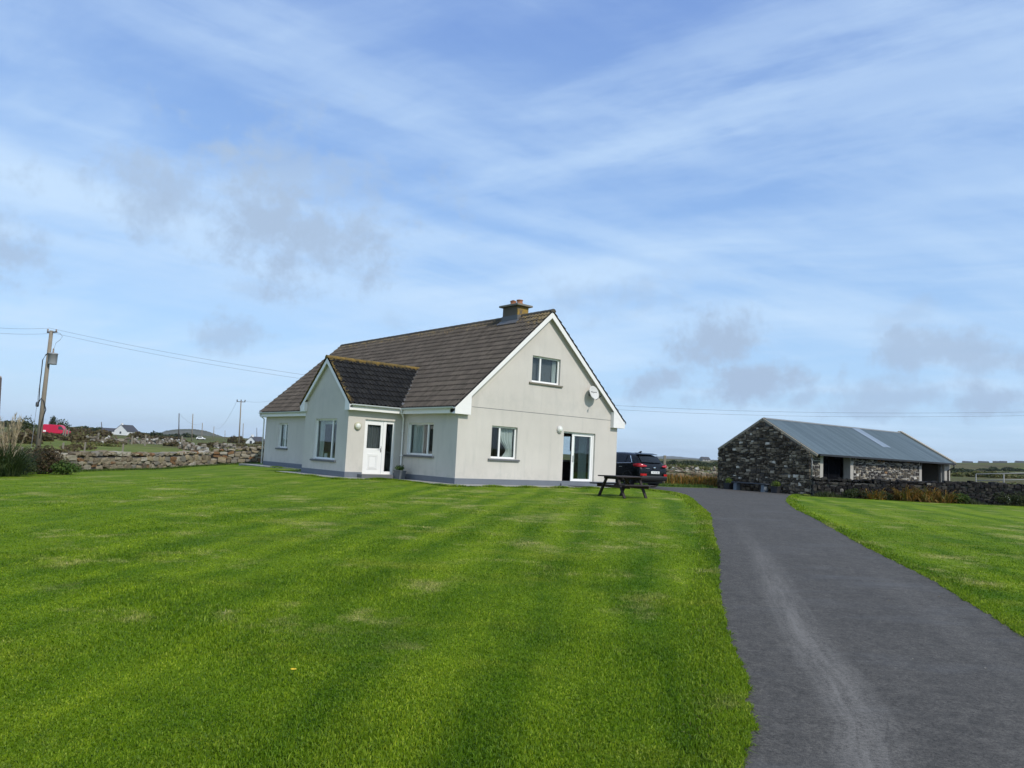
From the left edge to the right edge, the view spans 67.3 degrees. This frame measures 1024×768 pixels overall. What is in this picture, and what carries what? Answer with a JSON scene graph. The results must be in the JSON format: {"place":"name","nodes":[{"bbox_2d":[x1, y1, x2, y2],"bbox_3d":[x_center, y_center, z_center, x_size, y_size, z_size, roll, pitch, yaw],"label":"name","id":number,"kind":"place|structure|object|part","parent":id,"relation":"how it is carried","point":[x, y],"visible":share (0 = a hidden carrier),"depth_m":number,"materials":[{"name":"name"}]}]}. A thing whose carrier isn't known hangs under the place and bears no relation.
{"place":"outdoors","nodes":[
{"label":"outdoors","id":0,"kind":"place"},
{"bbox_2d":[161,429,222,436],"bbox_3d":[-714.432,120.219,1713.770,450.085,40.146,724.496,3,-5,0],"label":"hills","id":1,"kind":"structure","parent":0,"point":[197,432],"depth_m":1583.42,"materials":[{"name":"grey"}]},
{"bbox_2d":[239,463,611,487],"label":"path","id":2,"kind":"structure","parent":0,"point":[258,465],"depth_m":30.62,"materials":[{"name":"concrete"}]},
{"bbox_2d":[393,465,406,478],"bbox_3d":[-4.505,3.522,30.876,0.349,0.584,0.564,7,-7,-40],"label":"flower pot","id":3,"kind":"object","parent":2,"relation":"on","point":[399,472],"visible":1,"depth_m":30.72,"materials":[{"name":"grey ceramic"}]},
{"bbox_2d":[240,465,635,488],"bbox_3d":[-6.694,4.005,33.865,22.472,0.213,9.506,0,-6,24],"label":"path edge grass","id":4,"kind":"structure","parent":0,"point":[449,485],"depth_m":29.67,"materials":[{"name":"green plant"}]},
{"bbox_2d":[0,463,1023,767],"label":"lawn","id":5,"kind":"structure","parent":0,"point":[936,513],"depth_m":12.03,"materials":[{"name":"green plant"}]},
{"bbox_2d":[0,414,53,476],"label":"pampas grass","id":6,"kind":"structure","parent":5,"relation":"on","point":[13,463],"depth_m":26.32,"materials":[{"name":"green plant"}]},
{"bbox_2d":[21,454,37,474],"bbox_3d":[-17.907,2.972,28.298,0.964,0.831,0.925,3,-5,0],"label":"shrub","id":7,"kind":"object","parent":5,"relation":"on","point":[28,470],"visible":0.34,"depth_m":28.19,"materials":[{"name":"green plant"}]},
{"bbox_2d":[24,442,72,473],"bbox_3d":[-17.701,2.833,29.107,1.851,1.272,1.223,5,-6,-18],"label":"shrub","id":8,"kind":"object","parent":5,"relation":"on","point":[49,457],"visible":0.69,"depth_m":28.90,"materials":[{"name":"green plant"}]},
{"bbox_2d":[49,460,81,474],"bbox_3d":[-16.712,3.109,28.758,1.135,0.680,0.898,3,-5,0],"label":"shrub","id":9,"kind":"object","parent":5,"relation":"on","point":[62,467],"visible":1,"depth_m":28.61,"materials":[{"name":"green plant"}]},
{"bbox_2d":[24,461,262,472],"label":"wall foot grass","id":10,"kind":"structure","parent":5,"relation":"on","point":[108,469],"depth_m":38.55,"materials":[{"name":"green plant"}]},
{"bbox_2d":[259,299,626,486],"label":"house","id":11,"kind":"structure","parent":5,"relation":"on","point":[497,401],"depth_m":31.79,"materials":[{"name":"paint"}]},
{"bbox_2d":[275,423,287,449],"bbox_3d":[-12.087,2.787,40.889,0.347,1.385,1.460,7,-7,-40],"label":"window","id":12,"kind":"structure","parent":11,"relation":"in","point":[285,425],"depth_m":41.13,"materials":[{"name":"white plastic"}]},
{"bbox_2d":[310,419,336,461],"bbox_3d":[-7.556,2.311,31.652,0.480,1.745,2.230,7,-7,-40],"label":"window","id":13,"kind":"structure","parent":11,"relation":"in","point":[323,421],"depth_m":32.10,"materials":[{"name":"white plastic"}]},
{"bbox_2d":[354,422,361,429],"bbox_3d":[-6.061,1.657,30.363,0.310,0.310,0.140,7,-7,-40],"label":"wall lamp","id":14,"kind":"object","parent":11,"relation":"attached to","point":[357,425],"visible":1,"depth_m":30.31,"materials":[{"name":"white glass"}]},
{"bbox_2d":[362,419,394,473],"bbox_3d":[-5.423,2.552,31.091,1.420,2.160,0.228,7,-7,-40],"label":"front door","id":15,"kind":"structure","parent":11,"relation":"in","point":[373,451],"depth_m":31.04,"materials":[{"name":"white plastic"}]},
{"bbox_2d":[403,423,433,457],"bbox_3d":[-3.609,2.250,30.806,0.347,1.375,2.130,7,-7,-40],"label":"window","id":16,"kind":"structure","parent":11,"relation":"in","point":[418,440],"depth_m":31.14,"materials":[{"name":"white plastic"}]},
{"bbox_2d":[488,426,519,461],"bbox_3d":[-0.369,2.357,30.355,1.590,1.355,0.347,7,-7,-40],"label":"window","id":17,"kind":"structure","parent":11,"relation":"in","point":[504,435],"depth_m":30.61,"materials":[{"name":"white plastic"}]},
{"bbox_2d":[529,356,562,387],"bbox_3d":[1.350,-0.514,31.973,1.860,1.175,0.380,7,-7,-40],"label":"window","id":18,"kind":"structure","parent":11,"relation":"in","point":[541,366],"depth_m":32.16,"materials":[{"name":"white plastic"}]},
{"bbox_2d":[557,426,562,432],"bbox_3d":[2.029,1.904,32.170,0.310,0.310,0.140,7,-7,-40],"label":"wall lamp","id":19,"kind":"object","parent":11,"relation":"attached to","point":[559,429],"visible":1,"depth_m":32.12,"materials":[{"name":"white glass"}]},
{"bbox_2d":[563,435,570,461],"bbox_3d":[2.521,3.073,36.795,0.060,1.250,1.000,7,-7,-40],"label":"window","id":20,"kind":"structure","parent":11,"relation":"in","point":[564,435],"depth_m":36.58,"materials":[{"name":"clear glass"}]},
{"bbox_2d":[564,431,593,481],"bbox_3d":[2.724,3.164,33.064,1.910,2.150,0.317,7,-7,-40],"label":"sliding door","id":21,"kind":"structure","parent":11,"relation":"in","point":[582,448],"depth_m":33.46,"materials":[{"name":"white plastic"}]},
{"bbox_2d":[588,386,601,399],"bbox_3d":[3.584,0.391,33.188,0.506,0.624,0.675,3,-5,-1],"label":"satellite dish","id":22,"kind":"object","parent":11,"relation":"attached to","point":[594,393],"visible":1,"depth_m":33.32,"materials":[{"name":"plastic"}]},
{"bbox_2d":[590,475,655,498],"bbox_3d":[3.885,3.602,26.971,1.640,0.752,1.650,7,-7,-40],"label":"picnic table","id":23,"kind":"object","parent":5,"relation":"on","point":[620,485],"visible":0.99,"depth_m":26.84,"materials":[{"name":"brown wood"}]},
{"bbox_2d":[663,455,665,482],"bbox_3d":[9.579,5.517,48.355,0.150,2.050,0.150,3,-5,0],"label":"gate post","id":24,"kind":"object","parent":5,"relation":"on","point":[664,459],"visible":0.45,"depth_m":48.36,"materials":[{"name":"grey wood"}]},
{"bbox_2d":[621,482,714,487],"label":"yard edge grass","id":25,"kind":"structure","parent":5,"relation":"on","point":[687,485],"depth_m":43.91,"materials":[{"name":"green plant"}]},
{"bbox_2d":[662,473,717,486],"bbox_3d":[7.574,5.829,48.891,12.994,0.823,3.007,2,-5,9],"label":"bracken","id":26,"kind":"object","parent":5,"relation":"on","point":[686,480],"visible":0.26,"depth_m":48.20,"materials":[{"name":"orange plant"}]},
{"bbox_2d":[666,470,717,477],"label":"stone wall","id":27,"kind":"structure","parent":5,"relation":"on","point":[682,472],"depth_m":49.44,"materials":[{"name":"grey stone"}]},
{"bbox_2d":[640,488,1023,767],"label":"verge grass","id":28,"kind":"structure","parent":5,"relation":"on","point":[740,717],"depth_m":6.45,"materials":[{"name":"green plant"}]},
{"bbox_2d":[842,488,872,498],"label":"shrub","id":29,"kind":"object","parent":5,"relation":"on","point":[853,492],"visible":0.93,"depth_m":39.47,"materials":[{"name":"green plant"}]},
{"bbox_2d":[856,488,893,499],"bbox_3d":[18.634,5.608,39.524,1.891,0.637,2.063,-2,-7,40],"label":"montbretia clump","id":30,"kind":"object","parent":5,"relation":"on","point":[874,496],"visible":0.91,"depth_m":39.10,"materials":[{"name":"orange plant"}]},
{"bbox_2d":[875,491,893,499],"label":"shrub","id":31,"kind":"object","parent":5,"relation":"on","point":[888,496],"visible":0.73,"depth_m":39.23,"materials":[{"name":"green plant"}]},
{"bbox_2d":[885,485,928,501],"bbox_3d":[20.187,5.537,39.293,2.671,0.879,2.645,3,-5,0],"label":"montbretia clump","id":32,"kind":"object","parent":5,"relation":"on","point":[907,495],"visible":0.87,"depth_m":38.88,"materials":[{"name":"orange plant"}]},
{"bbox_2d":[797,490,1023,506],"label":"wall foot grass","id":33,"kind":"structure","parent":5,"relation":"on","point":[824,494],"depth_m":39.07,"materials":[{"name":"green plant"}]},
{"bbox_2d":[812,477,1023,504],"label":"stone wall","id":34,"kind":"structure","parent":5,"relation":"on","point":[984,492],"depth_m":39.67,"materials":[{"name":"grey stone"}]},
{"bbox_2d":[899,485,947,502],"bbox_3d":[21.055,5.573,39.227,2.840,0.873,2.464,3,-5,0],"label":"montbretia clump","id":35,"kind":"object","parent":5,"relation":"on","point":[927,494],"visible":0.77,"depth_m":38.78,"materials":[{"name":"orange plant"}]},
{"bbox_2d":[930,489,962,502],"bbox_3d":[21.873,5.658,39.055,2.296,0.740,2.330,3,-5,0],"label":"montbretia clump","id":36,"kind":"object","parent":5,"relation":"on","point":[949,498],"visible":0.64,"depth_m":38.74,"materials":[{"name":"orange plant"}]},
{"bbox_2d":[942,492,970,502],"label":"shrub","id":37,"kind":"object","parent":5,"relation":"on","point":[962,498],"visible":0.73,"depth_m":38.91,"materials":[{"name":"green plant"}]},
{"bbox_2d":[993,491,1023,504],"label":"shrub","id":38,"kind":"object","parent":5,"relation":"on","point":[1020,498],"visible":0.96,"depth_m":38.79,"materials":[{"name":"green plant"}]},
{"bbox_2d":[0,427,1023,485],"bbox_3d":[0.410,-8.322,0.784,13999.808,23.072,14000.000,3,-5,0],"label":"ground","id":39,"kind":"structure","parent":0,"point":[128,447],"depth_m":123.78,"materials":[{"name":"green plant"}]},
{"bbox_2d":[0,376,1,402],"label":"utility pole","id":40,"kind":"object","parent":39,"relation":"on","point":[0,387],"visible":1,"depth_m":76.72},
{"bbox_2d":[15,415,37,430],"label":"tree","id":41,"kind":"object","parent":39,"relation":"on","point":[27,424],"visible":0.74,"depth_m":109.69,"materials":[{"name":"green plant"}]},
{"bbox_2d":[32,329,62,449],"bbox_3d":[-28.018,0.676,46.297,1.031,8.255,2.162,6,-6,-31],"label":"utility pole","id":42,"kind":"object","parent":39,"relation":"on","point":[51,358],"visible":0.99,"depth_m":46.94,"materials":[{"name":"brown wood"}]},
{"bbox_2d":[55,333,969,416],"bbox_3d":[8.586,0.451,51.926,74.734,2.747,0.014,3,-5,-7],"label":"power line","id":43,"kind":"object","parent":42,"relation":"attached to","point":[631,410],"visible":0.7,"depth_m":52.10,"materials":[{"name":"grey metal"}]},
{"bbox_2d":[51,328,994,412],"bbox_3d":[8.601,0.165,51.451,74.734,2.747,0.014,3,-5,-7],"label":"power line","id":44,"kind":"object","parent":42,"relation":"attached to","point":[615,405],"visible":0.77,"depth_m":51.27,"materials":[{"name":"grey metal"}]},
{"bbox_2d":[0,429,97,452],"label":"undergrowth","id":45,"kind":"object","parent":39,"relation":"on","point":[66,449],"visible":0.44,"depth_m":74.21,"materials":[{"name":"green plant"}]},
{"bbox_2d":[49,416,56,424],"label":"tree","id":46,"kind":"object","parent":39,"relation":"on","point":[54,418],"visible":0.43,"depth_m":186.90,"materials":[{"name":"green plant"}]},
{"bbox_2d":[43,424,70,435],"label":"red van","id":47,"kind":"object","parent":39,"relation":"on","point":[49,428],"visible":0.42,"depth_m":162.36,"materials":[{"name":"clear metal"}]},
{"bbox_2d":[49,418,71,429],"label":"tree","id":48,"kind":"object","parent":39,"relation":"on","point":[62,423],"visible":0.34,"depth_m":184.71,"materials":[{"name":"green plant"}]},
{"bbox_2d":[54,426,113,436],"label":"hedge","id":49,"kind":"object","parent":39,"relation":"on","point":[105,433],"visible":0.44,"depth_m":227.77,"materials":[{"name":"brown plant"}]},
{"bbox_2d":[86,436,107,442],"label":"field wall","id":50,"kind":"structure","parent":39,"relation":"on","point":[100,441],"depth_m":99.35,"materials":[{"name":"stone"}]},
{"bbox_2d":[1,420,198,437],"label":"hedge","id":51,"kind":"object","parent":39,"relation":"on","point":[187,434],"visible":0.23,"depth_m":506.71,"materials":[{"name":"green plant"}]},
{"bbox_2d":[101,428,115,432],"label":"building","id":52,"kind":"structure","parent":39,"relation":"on","point":[111,429],"depth_m":414.62,"materials":[{"name":"stone"}]},
{"bbox_2d":[8,450,213,470],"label":"stone wall","id":53,"kind":"structure","parent":39,"relation":"on","point":[100,459],"depth_m":37.48,"materials":[{"name":"beige stone"}]},
{"bbox_2d":[114,423,137,434],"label":"cottage","id":54,"kind":"structure","parent":39,"relation":"on","point":[121,429],"depth_m":389.06,"materials":[{"name":"paint"}]},
{"bbox_2d":[101,436,185,443],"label":"field wall","id":55,"kind":"structure","parent":39,"relation":"on","point":[148,441],"depth_m":125.59,"materials":[{"name":"stone"}]},
{"bbox_2d":[45,432,263,448],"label":"undergrowth","id":56,"kind":"object","parent":39,"relation":"on","point":[77,437],"visible":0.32,"depth_m":109.20,"materials":[{"name":"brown plant"}]},
{"bbox_2d":[178,442,208,450],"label":"field wall","id":57,"kind":"structure","parent":39,"relation":"on","point":[187,446],"depth_m":88.17,"materials":[{"name":"stone"}]},
{"bbox_2d":[127,431,264,443],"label":"hedge","id":58,"kind":"object","parent":39,"relation":"on","point":[231,439],"visible":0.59,"depth_m":274.85,"materials":[{"name":"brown plant"}]},
{"bbox_2d":[214,442,247,448],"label":"field wall","id":59,"kind":"structure","parent":39,"relation":"on","point":[223,445],"depth_m":107.83,"materials":[{"name":"stone"}]},
{"bbox_2d":[209,446,263,464],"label":"stone wall","id":60,"kind":"structure","parent":39,"relation":"on","point":[248,454],"depth_m":46.95,"materials":[{"name":"beige stone"}]},
{"bbox_2d":[237,399,245,442],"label":"pole","id":61,"kind":"object","parent":39,"relation":"on","point":[239,420],"visible":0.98,"depth_m":155.46,"materials":[{"name":"brown wood"}]},
{"bbox_2d":[246,435,264,443],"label":"cottage","id":62,"kind":"structure","parent":39,"relation":"on","point":[252,439],"depth_m":308.86,"materials":[{"name":"paint"}]},
{"bbox_2d":[70,442,1023,483],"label":"undergrowth","id":63,"kind":"object","parent":39,"relation":"on","point":[966,474],"visible":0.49,"depth_m":132.10,"materials":[{"name":"green plant"}]},
{"bbox_2d":[666,465,717,471],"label":"field wall","id":64,"kind":"structure","parent":39,"relation":"on","point":[691,469],"depth_m":121.21,"materials":[{"name":"stone"}]},
{"bbox_2d":[699,457,710,460],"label":"house","id":65,"kind":"structure","parent":39,"relation":"on","point":[704,459],"depth_m":770.44,"materials":[{"name":"stone"}]},
{"bbox_2d":[717,417,956,494],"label":"barn","id":66,"kind":"structure","parent":39,"relation":"on","point":[792,457],"depth_m":43.81,"materials":[{"name":"stone"}]},
{"bbox_2d":[823,456,840,481],"bbox_3d":[17.344,5.018,42.360,2.496,2.183,0.057,6,-6,-34],"label":"barn door","id":67,"kind":"structure","parent":66,"relation":"in","point":[831,465],"depth_m":42.61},
{"bbox_2d":[660,460,1023,474],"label":"hedge","id":68,"kind":"object","parent":39,"relation":"on","point":[715,464],"visible":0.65,"depth_m":407.35,"materials":[{"name":"green plant"}]},
{"bbox_2d":[975,473,1023,486],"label":"field gate","id":69,"kind":"structure","parent":39,"relation":"on","point":[1003,480],"depth_m":45.80,"materials":[{"name":"grey metal"}]},
{"bbox_2d":[0,0,1023,462],"label":"sky","id":70,"kind":"structure","parent":0,"point":[794,210],"materials":[{"name":"blue"}]},
{"bbox_2d":[655,456,698,459],"bbox_3d":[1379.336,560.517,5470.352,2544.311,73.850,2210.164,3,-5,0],"label":"hills","id":71,"kind":"structure","parent":0,"point":[670,457],"depth_m":5246.63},
{"bbox_2d":[623,484,1023,767],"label":"driveway","id":72,"kind":"structure","parent":0,"point":[831,641],"depth_m":6.42,"materials":[{"name":"grey asphalt"}]},
{"bbox_2d":[615,451,666,486],"bbox_3d":[5.401,4.108,37.675,2.200,1.700,4.495,7,-7,-35],"label":"parked car","id":73,"kind":"object","parent":72,"relation":"on","point":[651,467],"visible":0.59,"depth_m":36.08,"materials":[{"name":"paint"}]},
{"bbox_3d":[5.178,3.549,36.739,0.206,0.442,0.850,7,-7,-35],"label":"side window","id":74,"kind":"part","parent":73,"relation":"part of","materials":[{"name":"black glass"}]},
{"bbox_3d":[6.492,3.546,36.198,1.310,0.295,0.300,7,-7,-35],"label":"rear window","id":75,"kind":"part","parent":73,"relation":"part of","materials":[{"name":"black glass"}]},
{"bbox_2d":[724,477,733,488],"bbox_3d":[12.518,5.738,44.442,0.460,0.710,0.546,6,-6,-34],"label":"planter","id":76,"kind":"object","parent":72,"relation":"on","point":[728,484],"visible":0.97,"depth_m":44.32,"materials":[{"name":"green plant"}]},
{"bbox_2d":[731,481,769,491],"bbox_3d":[13.375,5.779,43.160,0.400,0.480,2.364,6,-6,-34],"label":"bench","id":77,"kind":"object","parent":72,"relation":"on","point":[736,486],"visible":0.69,"depth_m":42.93,"materials":[{"name":"paint"}]},
{"bbox_2d":[770,480,781,492],"bbox_3d":[14.356,5.568,41.766,0.485,0.740,0.606,7,-7,-37],"label":"planter","id":78,"kind":"object","parent":72,"relation":"on","point":[775,487],"visible":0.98,"depth_m":41.68,"materials":[{"name":"grey plant"}]}
]}

